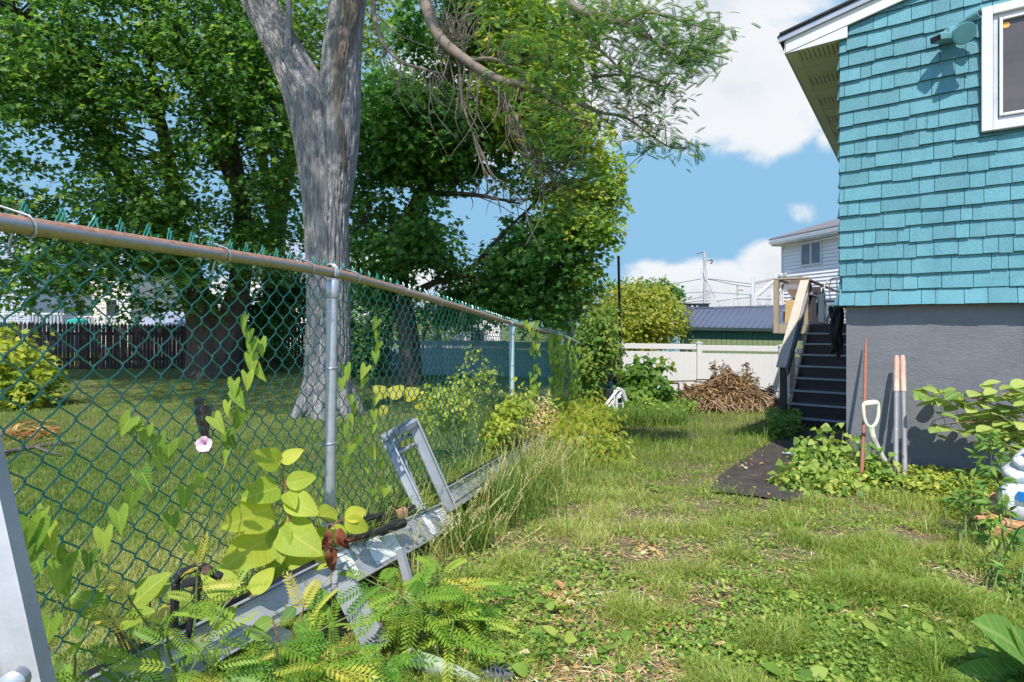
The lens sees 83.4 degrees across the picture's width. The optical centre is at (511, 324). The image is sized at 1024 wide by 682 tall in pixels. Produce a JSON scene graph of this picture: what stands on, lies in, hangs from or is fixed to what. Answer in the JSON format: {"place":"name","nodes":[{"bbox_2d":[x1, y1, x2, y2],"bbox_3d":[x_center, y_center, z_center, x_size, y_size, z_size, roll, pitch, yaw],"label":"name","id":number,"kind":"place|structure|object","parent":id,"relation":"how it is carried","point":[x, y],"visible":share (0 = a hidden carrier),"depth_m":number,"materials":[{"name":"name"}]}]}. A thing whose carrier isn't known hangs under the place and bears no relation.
{"place":"outdoors","nodes":[
{"label":"outdoors","id":0,"kind":"place"},
{"bbox_2d":[0,0,847,325],"label":"sky","id":1,"kind":"structure","parent":0,"point":[769,170],"materials":[{"name":"blue"}]},
{"bbox_2d":[0,326,1023,681],"bbox_3d":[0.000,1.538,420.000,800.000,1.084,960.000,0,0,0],"label":"ground","id":2,"kind":"structure","parent":0,"point":[124,376],"depth_m":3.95,"materials":[{"name":"green plant"}]},
{"bbox_2d":[0,434,56,681],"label":"leaning rail","id":3,"kind":"object","parent":2,"relation":"on","point":[25,655],"visible":1,"depth_m":0.83,"materials":[{"name":"metal"}]},
{"bbox_2d":[0,419,60,447],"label":"fallen leaves","id":4,"kind":"object","parent":2,"relation":"on","point":[32,431],"visible":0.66,"depth_m":5.79,"materials":[{"name":"orange plant"}]},
{"bbox_2d":[0,321,71,410],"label":"lawn shrub","id":5,"kind":"object","parent":2,"relation":"on","point":[22,392],"visible":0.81,"depth_m":8.21,"materials":[{"name":"green plant"}]},
{"bbox_2d":[4,441,75,455],"bbox_3d":[-3.964,1.066,4.949,0.586,0.056,0.764,0,0,0],"label":"fallen stick","id":6,"kind":"object","parent":2,"relation":"on","point":[30,447],"visible":0.77,"depth_m":4.93,"materials":[{"name":"brown wood"}]},
{"bbox_2d":[0,222,99,351],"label":"neighbour house","id":7,"kind":"structure","parent":2,"relation":"on","point":[54,317],"depth_m":27.37,"materials":[{"name":"white"}]},
{"bbox_2d":[58,249,181,350],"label":"neighbour house","id":8,"kind":"structure","parent":2,"relation":"on","point":[91,319],"depth_m":30.00,"materials":[{"name":"beige"}]},
{"bbox_2d":[105,298,118,320],"bbox_3d":[-20.843,-0.783,29.947,0.682,1.203,0.065,0,0,0],"label":"window","id":9,"kind":"structure","parent":8,"relation":"in","point":[110,312],"depth_m":29.92,"materials":[{"name":"grey glass"}]},
{"bbox_2d":[0,321,305,368],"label":"picket fence","id":10,"kind":"object","parent":2,"relation":"on","point":[121,349],"visible":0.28,"depth_m":18.02,"materials":[{"name":"wood"}]},
{"bbox_2d":[131,309,185,362],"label":"canopy tent","id":11,"kind":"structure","parent":2,"relation":"on","point":[166,320],"depth_m":20.98,"materials":[{"name":"white fabric"}]},
{"bbox_2d":[51,533,272,681],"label":"young locust","id":12,"kind":"object","parent":2,"relation":"on","point":[67,670],"visible":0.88,"depth_m":1.13,"materials":[{"name":"green plant"}]},
{"bbox_2d":[0,0,328,378],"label":"maple tree","id":13,"kind":"object","parent":2,"relation":"on","point":[68,79],"visible":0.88,"depth_m":13.24,"materials":[{"name":"green plant"}]},
{"bbox_2d":[70,567,274,652],"bbox_3d":[-0.792,0.801,1.424,0.172,0.418,0.458,0,0,37],"label":"knotweed","id":14,"kind":"object","parent":2,"relation":"on","point":[145,591],"visible":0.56,"depth_m":1.35,"materials":[{"name":"green plant"}]},
{"bbox_2d":[57,562,329,681],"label":"young locust","id":15,"kind":"object","parent":2,"relation":"on","point":[153,654],"visible":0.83,"depth_m":1.18,"materials":[{"name":"green plant"}]},
{"bbox_2d":[243,256,305,372],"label":"dark shrub","id":16,"kind":"object","parent":2,"relation":"on","point":[261,319],"visible":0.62,"depth_m":16.78,"materials":[{"name":"green plant"}]},
{"bbox_2d":[0,200,585,681],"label":"chain link fence","id":17,"kind":"object","parent":2,"relation":"on","point":[32,228],"visible":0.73,"depth_m":1.80,"materials":[{"name":"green metal"}]},
{"bbox_2d":[19,503,80,652],"bbox_3d":[-0.938,0.525,1.147,0.058,0.336,0.117,0,0,17],"label":"bindweed vine","id":18,"kind":"object","parent":17,"relation":"attached to","point":[39,537],"visible":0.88,"depth_m":1.15,"materials":[{"name":"green plant"}]},
{"bbox_2d":[45,410,178,613],"bbox_3d":[-0.898,0.400,1.315,0.054,0.403,0.306,0,0,12],"label":"bindweed vine","id":19,"kind":"object","parent":17,"relation":"attached to","point":[161,445],"visible":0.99,"depth_m":1.34,"materials":[{"name":"green plant"}]},
{"bbox_2d":[193,398,211,452],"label":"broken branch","id":20,"kind":"object","parent":17,"relation":"attached to","point":[202,411],"visible":0.76,"depth_m":1.60,"materials":[{"name":"brown wood"}]},
{"bbox_2d":[162,312,266,592],"bbox_3d":[-0.817,0.349,1.620,0.065,0.780,0.362,0,0,11],"label":"bindweed vine","id":21,"kind":"object","parent":17,"relation":"attached to","point":[228,437],"visible":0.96,"depth_m":1.65,"materials":[{"name":"green plant"}]},
{"bbox_2d":[337,312,391,501],"bbox_3d":[-0.620,0.368,2.424,0.068,0.850,0.394,0,0,12],"label":"bindweed vine","id":22,"kind":"object","parent":17,"relation":"attached to","point":[341,382],"visible":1,"depth_m":2.43,"materials":[{"name":"green plant"}]},
{"bbox_2d":[528,331,541,413],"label":"bindweed vine","id":23,"kind":"object","parent":17,"relation":"attached to","point":[534,387],"visible":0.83,"depth_m":6.00,"materials":[{"name":"green plant"}]},
{"bbox_2d":[523,320,569,342],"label":"bindweed vine","id":24,"kind":"object","parent":17,"relation":"attached to","point":[529,325],"visible":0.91,"depth_m":5.80,"materials":[{"name":"green plant"}]},
{"bbox_2d":[547,333,577,416],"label":"bindweed vine","id":25,"kind":"object","parent":17,"relation":"attached to","point":[556,359],"visible":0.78,"depth_m":7.56,"materials":[{"name":"green plant"}]},
{"bbox_2d":[568,345,585,404],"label":"bindweed vine","id":26,"kind":"object","parent":17,"relation":"attached to","point":[580,352],"visible":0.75,"depth_m":9.38,"materials":[{"name":"green plant"}]},
{"bbox_2d":[219,447,368,647],"bbox_3d":[-0.663,0.702,1.880,0.223,0.635,0.548,0,0,19],"label":"knotweed","id":27,"kind":"object","parent":2,"relation":"on","point":[295,539],"visible":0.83,"depth_m":1.80,"materials":[{"name":"green plant"}]},
{"bbox_2d":[248,239,351,347],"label":"neighbour house","id":28,"kind":"structure","parent":2,"relation":"on","point":[296,254],"depth_m":31.80,"materials":[{"name":"white"}]},
{"bbox_2d":[78,418,544,681],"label":"ladder hoist","id":29,"kind":"object","parent":2,"relation":"on","point":[276,590],"visible":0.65,"depth_m":2.15,"materials":[{"name":"metal"}]},
{"bbox_2d":[169,562,223,638],"bbox_3d":[-0.737,0.641,1.333,0.127,0.176,0.034,0,0,0],"label":"black clamp","id":30,"kind":"object","parent":29,"relation":"attached to","point":[204,568],"visible":0.72,"depth_m":1.33,"materials":[{"name":"metal"}]},
{"bbox_2d":[263,627,291,646],"bbox_3d":[-0.661,0.880,1.600,0.063,0.070,0.160,0,0,0],"label":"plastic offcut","id":31,"kind":"object","parent":29,"relation":"attached to","point":[281,631],"visible":0.29,"depth_m":1.61,"materials":[{"name":"grey plastic"}]},
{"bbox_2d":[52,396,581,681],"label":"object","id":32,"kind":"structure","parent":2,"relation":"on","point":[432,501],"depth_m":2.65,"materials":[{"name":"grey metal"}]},
{"bbox_2d":[202,0,439,370],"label":"slim maple","id":33,"kind":"object","parent":2,"relation":"on","point":[310,46],"visible":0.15,"depth_m":17.30,"materials":[{"name":"green plant"}]},
{"bbox_2d":[244,586,400,681],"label":"young locust","id":34,"kind":"object","parent":2,"relation":"on","point":[263,623],"visible":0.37,"depth_m":1.51,"materials":[{"name":"green plant"}]},
{"bbox_2d":[214,571,439,681],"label":"young locust","id":35,"kind":"object","parent":2,"relation":"on","point":[357,670],"visible":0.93,"depth_m":1.32,"materials":[{"name":"green plant"}]},
{"bbox_2d":[322,523,364,650],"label":"withered stalk","id":36,"kind":"object","parent":2,"relation":"on","point":[342,540],"visible":0.97,"depth_m":1.75,"materials":[{"name":"orange plant"}]},
{"bbox_2d":[350,291,398,377],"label":"dark shrub","id":37,"kind":"object","parent":2,"relation":"on","point":[360,342],"visible":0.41,"depth_m":15.40,"materials":[{"name":"green plant"}]},
{"bbox_2d":[372,385,423,504],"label":"grape seedling","id":38,"kind":"object","parent":2,"relation":"on","point":[393,393],"visible":0.52,"depth_m":3.31,"materials":[{"name":"yellow plant"}]},
{"bbox_2d":[332,555,519,681],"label":"young locust","id":39,"kind":"object","parent":2,"relation":"on","point":[433,598],"visible":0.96,"depth_m":1.75,"materials":[{"name":"green plant"}]},
{"bbox_2d":[372,277,501,347],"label":"hedge shrub","id":40,"kind":"object","parent":2,"relation":"on","point":[429,334],"visible":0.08,"depth_m":17.91,"materials":[{"name":"green plant"}]},
{"bbox_2d":[407,647,479,681],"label":"garden edging","id":41,"kind":"object","parent":2,"relation":"on","point":[437,668],"visible":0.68,"depth_m":1.64,"materials":[{"name":"grey plastic"}]},
{"bbox_2d":[422,320,479,347],"bbox_3d":[-1.976,0.518,18.200,2.032,1.385,1.670,0,0,0],"label":"canopy frame","id":42,"kind":"object","parent":2,"relation":"on","point":[424,333],"visible":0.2,"depth_m":17.37,"materials":[{"name":"black metal"}]},
{"bbox_2d":[413,345,503,458],"bbox_3d":[-0.446,0.669,4.818,0.653,0.968,1.452,0,0,7],"label":"sapling","id":43,"kind":"object","parent":2,"relation":"on","point":[476,405],"visible":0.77,"depth_m":4.47,"materials":[{"name":"green plant"}]},
{"bbox_2d":[415,283,501,347],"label":"neighbour house","id":44,"kind":"structure","parent":2,"relation":"on","point":[476,334],"depth_m":26.99,"materials":[{"name":"white"}]},
{"bbox_2d":[415,576,513,648],"bbox_3d":[-0.197,0.997,1.927,0.434,0.307,0.328,0,0,0],"label":"young locust","id":45,"kind":"object","parent":2,"relation":"on","point":[447,607],"visible":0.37,"depth_m":1.94,"materials":[{"name":"green plant"}]},
{"bbox_2d":[370,340,559,377],"bbox_3d":[-1.739,1.056,15.769,6.323,1.286,0.289,0,0,13],"label":"board fence","id":46,"kind":"object","parent":2,"relation":"on","point":[396,359],"visible":0.21,"depth_m":15.68,"materials":[{"name":"wood"}]},
{"bbox_2d":[349,0,636,385],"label":"broad maple","id":47,"kind":"object","parent":2,"relation":"on","point":[528,281],"visible":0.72,"depth_m":11.69,"materials":[{"name":"green plant"}]},
{"bbox_2d":[371,422,621,621],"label":"tall grass","id":48,"kind":"structure","parent":2,"relation":"on","point":[534,492],"depth_m":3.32,"materials":[{"name":"green plant"}]},
{"bbox_2d":[478,662,515,681],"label":"flat stone","id":49,"kind":"object","parent":2,"relation":"on","point":[497,671],"visible":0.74,"depth_m":1.67,"materials":[{"name":"stone"}]},
{"bbox_2d":[240,0,760,419],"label":"honey locust tree","id":50,"kind":"object","parent":2,"relation":"on","point":[323,108],"visible":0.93,"depth_m":5.89,"materials":[{"name":"grey plant"}]},
{"bbox_2d":[468,377,535,458],"bbox_3d":[-0.077,0.821,4.645,0.564,0.754,0.955,0,0,0],"label":"sapling","id":51,"kind":"object","parent":2,"relation":"on","point":[512,412],"visible":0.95,"depth_m":4.47,"materials":[{"name":"green plant"}]},
{"bbox_2d":[516,389,574,453],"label":"dry weed","id":52,"kind":"object","parent":2,"relation":"on","point":[536,421],"visible":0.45,"depth_m":5.86,"materials":[{"name":"plant"}]},
{"bbox_2d":[541,301,588,349],"bbox_3d":[1.817,0.551,16.805,3.333,3.382,3.002,0,0,26],"label":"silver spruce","id":53,"kind":"object","parent":2,"relation":"on","point":[572,333],"visible":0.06,"depth_m":16.77,"materials":[{"name":"green plant"}]},
{"bbox_2d":[519,579,615,606],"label":"twig litter","id":54,"kind":"object","parent":2,"relation":"on","point":[567,596],"visible":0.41,"depth_m":2.14,"materials":[{"name":"brown wood"}]},
{"bbox_2d":[532,387,632,469],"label":"roadside weed","id":55,"kind":"object","parent":2,"relation":"on","point":[582,418],"visible":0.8,"depth_m":5.47,"materials":[{"name":"green plant"}]},
{"bbox_2d":[549,427,635,471],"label":"roadside weed","id":56,"kind":"object","parent":2,"relation":"on","point":[608,442],"visible":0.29,"depth_m":5.25,"materials":[{"name":"green plant"}]},
{"bbox_2d":[569,303,626,403],"bbox_3d":[1.548,0.603,10.425,1.096,2.165,1.320,0,0,0],"label":"ash sapling","id":57,"kind":"object","parent":2,"relation":"on","point":[600,346],"visible":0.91,"depth_m":10.15,"materials":[{"name":"green plant"}]},
{"bbox_2d":[597,373,616,402],"bbox_3d":[1.895,1.386,11.250,0.422,0.860,0.800,0,0,0],"label":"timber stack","id":58,"kind":"object","parent":2,"relation":"on","point":[610,389],"visible":0.29,"depth_m":10.95,"materials":[{"name":"wood"}]},
{"bbox_2d":[617,256,621,381],"bbox_3d":[2.439,0.270,13.000,0.132,3.653,0.072,0,0,0],"label":"pipe post","id":59,"kind":"object","parent":2,"relation":"on","point":[619,292],"visible":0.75,"depth_m":12.97,"materials":[{"name":"metal"}]},
{"bbox_2d":[582,399,690,413],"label":"weeds","id":60,"kind":"object","parent":2,"relation":"on","point":[651,404],"visible":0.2,"depth_m":10.18,"materials":[{"name":"green plant"}]},
{"bbox_2d":[605,387,627,409],"bbox_3d":[1.735,1.292,9.649,0.409,0.506,0.338,0,0,0],"label":"folding chair","id":61,"kind":"object","parent":60,"relation":"on","point":[615,396],"visible":0.77,"depth_m":9.59,"materials":[{"name":"white paint"}]},
{"bbox_2d":[581,276,694,351],"bbox_3d":[4.078,0.099,18.938,3.819,3.537,3.486,0,0,0],"label":"yellow green tree","id":62,"kind":"object","parent":2,"relation":"on","point":[650,317],"visible":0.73,"depth_m":18.48,"materials":[{"name":"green plant"}]},
{"bbox_2d":[263,403,1023,681],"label":"yard grass","id":63,"kind":"structure","parent":2,"relation":"on","point":[934,658],"depth_m":2.38,"materials":[{"name":"green plant"}]},
{"bbox_2d":[599,274,690,351],"bbox_3d":[6.191,-0.373,27.148,4.574,4.033,2.542,0,0,0],"label":"dark crowned tree","id":64,"kind":"object","parent":2,"relation":"on","point":[679,291],"visible":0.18,"depth_m":26.74,"materials":[{"name":"green plant"}]},
{"bbox_2d":[267,450,1023,681],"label":"dead thatch","id":65,"kind":"object","parent":2,"relation":"on","point":[609,673],"visible":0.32,"depth_m":2.05,"materials":[{"name":"plant"}]},
{"bbox_2d":[612,353,685,406],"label":"knotweed","id":66,"kind":"object","parent":2,"relation":"on","point":[640,379],"visible":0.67,"depth_m":11.20,"materials":[{"name":"green plant"}]},
{"bbox_2d":[589,303,710,312],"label":"store building","id":67,"kind":"structure","parent":2,"relation":"on","point":[697,304],"depth_m":50.00,"materials":[{"name":"stone"}]},
{"bbox_2d":[473,341,845,404],"bbox_3d":[3.714,1.319,15.189,10.160,1.759,0.485,0,0,18],"label":"vinyl fence","id":68,"kind":"object","parent":2,"relation":"on","point":[696,365],"visible":0.18,"depth_m":14.80,"materials":[{"name":"white plastic"}]},
{"bbox_2d":[626,395,701,414],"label":"roadside weed","id":69,"kind":"object","parent":2,"relation":"on","point":[649,401],"visible":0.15,"depth_m":10.89,"materials":[{"name":"green plant"}]},
{"bbox_2d":[653,307,693,351],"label":"house","id":70,"kind":"structure","parent":2,"relation":"on","point":[677,338],"depth_m":34.30,"materials":[{"name":"white paint"}]},
{"bbox_2d":[432,445,954,681],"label":"curled leaves","id":71,"kind":"object","parent":2,"relation":"on","point":[551,593],"visible":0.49,"depth_m":2.10,"materials":[{"name":"beige plant"}]},
{"bbox_2d":[696,251,712,302],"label":"utility pole","id":72,"kind":"object","parent":2,"relation":"on","point":[704,281],"visible":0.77,"depth_m":51.91,"materials":[{"name":"white wood"}]},
{"bbox_2d":[394,429,1023,681],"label":"yard weeds","id":73,"kind":"object","parent":2,"relation":"on","point":[700,644],"visible":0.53,"depth_m":1.98,"materials":[{"name":"green plant"}]},
{"bbox_2d":[425,471,1023,681],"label":"plantain weeds","id":74,"kind":"object","parent":2,"relation":"on","point":[570,637],"visible":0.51,"depth_m":1.83,"materials":[{"name":"green plant"}]},
{"bbox_2d":[672,360,790,413],"bbox_3d":[4.384,1.291,11.994,2.967,1.154,1.827,0,0,0],"label":"brush pile","id":75,"kind":"object","parent":2,"relation":"on","point":[725,389],"visible":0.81,"depth_m":11.56,"materials":[{"name":"brown plant"}]},
{"bbox_2d":[714,274,783,307],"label":"white deck","id":76,"kind":"structure","parent":2,"relation":"on","point":[752,299],"depth_m":21.68,"materials":[{"name":"paint"}]},
{"bbox_2d":[680,304,832,356],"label":"garden shed","id":77,"kind":"structure","parent":2,"relation":"on","point":[741,325],"depth_m":18.98,"materials":[{"name":"metal"}]},
{"bbox_2d":[763,405,803,439],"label":"stair ivy","id":78,"kind":"object","parent":2,"relation":"on","point":[790,421],"visible":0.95,"depth_m":7.31,"materials":[{"name":"green plant"}]},
{"bbox_2d":[769,219,845,322],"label":"sided house","id":79,"kind":"structure","parent":2,"relation":"on","point":[814,260],"depth_m":20.57,"materials":[{"name":"white plastic"}]},
{"bbox_2d":[800,240,821,266],"bbox_3d":[10.742,-2.557,20.671,0.034,0.862,0.990,0,0,-17],"label":"window","id":80,"kind":"structure","parent":79,"relation":"in","point":[810,252],"depth_m":20.64,"materials":[{"name":"white paint"}]},
{"bbox_2d":[772,277,845,403],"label":"wooden deck","id":81,"kind":"structure","parent":2,"relation":"on","point":[777,327],"depth_m":10.83,"materials":[{"name":"brown wood"}]},
{"bbox_2d":[785,300,794,322],"bbox_3d":[5.262,-0.253,10.824,0.220,0.433,0.104,0,0,35],"label":"chip board panel","id":82,"kind":"object","parent":81,"relation":"attached to","point":[788,306],"visible":0.43,"depth_m":10.85,"materials":[{"name":"beige wood"}]},
{"bbox_2d":[787,279,811,297],"bbox_3d":[5.670,-0.493,11.329,0.440,0.910,0.085,0,0,35],"label":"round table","id":83,"kind":"object","parent":81,"relation":"on","point":[792,292],"visible":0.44,"depth_m":11.35,"materials":[{"name":"wood"}]},
{"bbox_2d":[793,295,817,322],"bbox_3d":[5.951,-0.318,11.691,0.400,0.560,0.540,0,0,35],"label":"deck cabinet","id":84,"kind":"object","parent":81,"relation":"on","point":[812,308],"visible":0.43,"depth_m":11.42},
{"bbox_2d":[821,277,845,320],"bbox_3d":[6.078,-0.473,10.799,0.457,0.874,0.474,0,0,35],"label":"garden chair","id":85,"kind":"object","parent":81,"relation":"on","point":[823,288],"visible":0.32,"depth_m":11.00,"materials":[{"name":"white paint"}]},
{"bbox_2d":[776,279,845,429],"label":"back stairs","id":86,"kind":"structure","parent":2,"relation":"on","point":[820,361],"depth_m":9.28,"materials":[{"name":"black wood"}]},
{"bbox_2d":[767,423,887,501],"bbox_3d":[2.261,1.083,4.151,0.841,0.662,0.931,0,0,0],"label":"nightshade bush","id":87,"kind":"object","parent":2,"relation":"on","point":[828,456],"visible":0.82,"depth_m":4.12,"materials":[{"name":"green plant"}]},
{"bbox_2d":[859,338,867,490],"bbox_3d":[2.556,0.630,4.176,0.030,1.062,0.739,0,0,34],"label":"wooden stake","id":88,"kind":"object","parent":2,"relation":"on","point":[862,453],"visible":0.78,"depth_m":4.19,"materials":[{"name":"red wood"}]},
{"bbox_2d":[861,400,899,489],"bbox_3d":[2.572,0.948,3.982,0.261,0.845,0.077,0,0,31],"label":"garden spade","id":89,"kind":"object","parent":2,"relation":"on","point":[872,434],"visible":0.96,"depth_m":4.01,"materials":[{"name":"white plastic"}]},
{"bbox_2d":[846,435,937,491],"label":"nightshade sprig","id":90,"kind":"object","parent":2,"relation":"on","point":[884,470],"visible":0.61,"depth_m":3.94,"materials":[{"name":"green plant"}]},
{"bbox_2d":[783,459,1004,506],"bbox_3d":[2.657,1.082,3.821,1.631,0.315,1.272,0,0,37],"label":"ground ivy","id":91,"kind":"object","parent":2,"relation":"on","point":[940,479],"visible":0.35,"depth_m":3.85,"materials":[{"name":"green plant"}]},
{"bbox_2d":[777,0,1023,476],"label":"shingled house","id":92,"kind":"structure","parent":2,"relation":"on","point":[924,136],"depth_m":4.29,"materials":[{"name":"teal paint"}]},
{"bbox_2d":[828,306,843,357],"bbox_3d":[2.887,0.051,5.077,0.164,0.486,0.369,0,0,35],"label":"garden hose","id":93,"kind":"object","parent":92,"relation":"hanging from","point":[836,314],"visible":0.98,"depth_m":5.00,"materials":[{"name":"black rubber"}]},
{"bbox_2d":[930,9,981,44],"bbox_3d":[3.143,-2.062,4.067,0.246,0.230,0.271,0,0,-27],"label":"security light","id":94,"kind":"object","parent":92,"relation":"attached to","point":[964,32],"visible":1,"depth_m":3.98,"materials":[{"name":"teal paint"}]},
{"bbox_2d":[981,0,1023,133],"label":"window","id":95,"kind":"structure","parent":92,"relation":"in","point":[1010,14],"depth_m":4.00,"materials":[{"name":"white paint"}]},
{"bbox_2d":[891,355,914,496],"bbox_3d":[2.811,0.773,4.064,0.216,1.090,0.631,0,0,36],"label":"post hole digger","id":96,"kind":"object","parent":2,"relation":"on","point":[899,377],"visible":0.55,"depth_m":4.17,"materials":[{"name":"wood"}]},
{"bbox_2d":[940,468,989,519],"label":"mugwort","id":97,"kind":"object","parent":2,"relation":"on","point":[949,498],"visible":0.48,"depth_m":3.31,"materials":[{"name":"green plant"}]},
{"bbox_2d":[910,379,1023,463],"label":"knotweed","id":98,"kind":"object","parent":2,"relation":"on","point":[1007,430],"visible":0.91,"depth_m":3.81,"materials":[{"name":"green plant"}]},
{"bbox_2d":[952,485,995,537],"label":"mugwort","id":99,"kind":"object","parent":2,"relation":"on","point":[974,511],"visible":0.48,"depth_m":2.95,"materials":[{"name":"green plant"}]},
{"bbox_2d":[936,485,1023,608],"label":"roadside weed","id":100,"kind":"object","parent":2,"relation":"on","point":[1014,593],"visible":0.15,"depth_m":2.37,"materials":[{"name":"green plant"}]},
{"bbox_2d":[946,614,1023,681],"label":"dock plant","id":101,"kind":"object","parent":2,"relation":"on","point":[1005,636],"visible":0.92,"depth_m":1.60,"materials":[{"name":"green plant"}]},
{"bbox_2d":[965,428,1023,554],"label":"mugwort","id":102,"kind":"object","parent":2,"relation":"on","point":[998,521],"visible":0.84,"depth_m":2.62,"materials":[{"name":"green plant"}]},
{"bbox_2d":[965,492,1023,537],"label":"timber pallet","id":103,"kind":"object","parent":2,"relation":"on","point":[1005,522],"visible":0.24,"depth_m":2.92,"materials":[{"name":"beige wood"}]},
{"bbox_2d":[997,448,1023,520],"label":"bag stack","id":104,"kind":"object","parent":103,"relation":"on","point":[1014,468],"visible":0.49,"depth_m":2.88,"materials":[{"name":"white plastic"}]},
{"bbox_2d":[988,551,1023,594],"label":"mugwort","id":105,"kind":"object","parent":2,"relation":"on","point":[1001,577],"visible":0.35,"depth_m":2.20,"materials":[{"name":"green plant"}]},
{"bbox_2d":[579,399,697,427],"bbox_3d":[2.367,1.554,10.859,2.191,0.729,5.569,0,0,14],"label":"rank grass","id":106,"kind":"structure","parent":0,"point":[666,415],"depth_m":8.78,"materials":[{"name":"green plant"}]},
{"bbox_2d":[708,431,844,501],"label":"path","id":107,"kind":"structure","parent":0,"point":[751,476],"depth_m":4.71,"materials":[{"name":"grey asphalt"}]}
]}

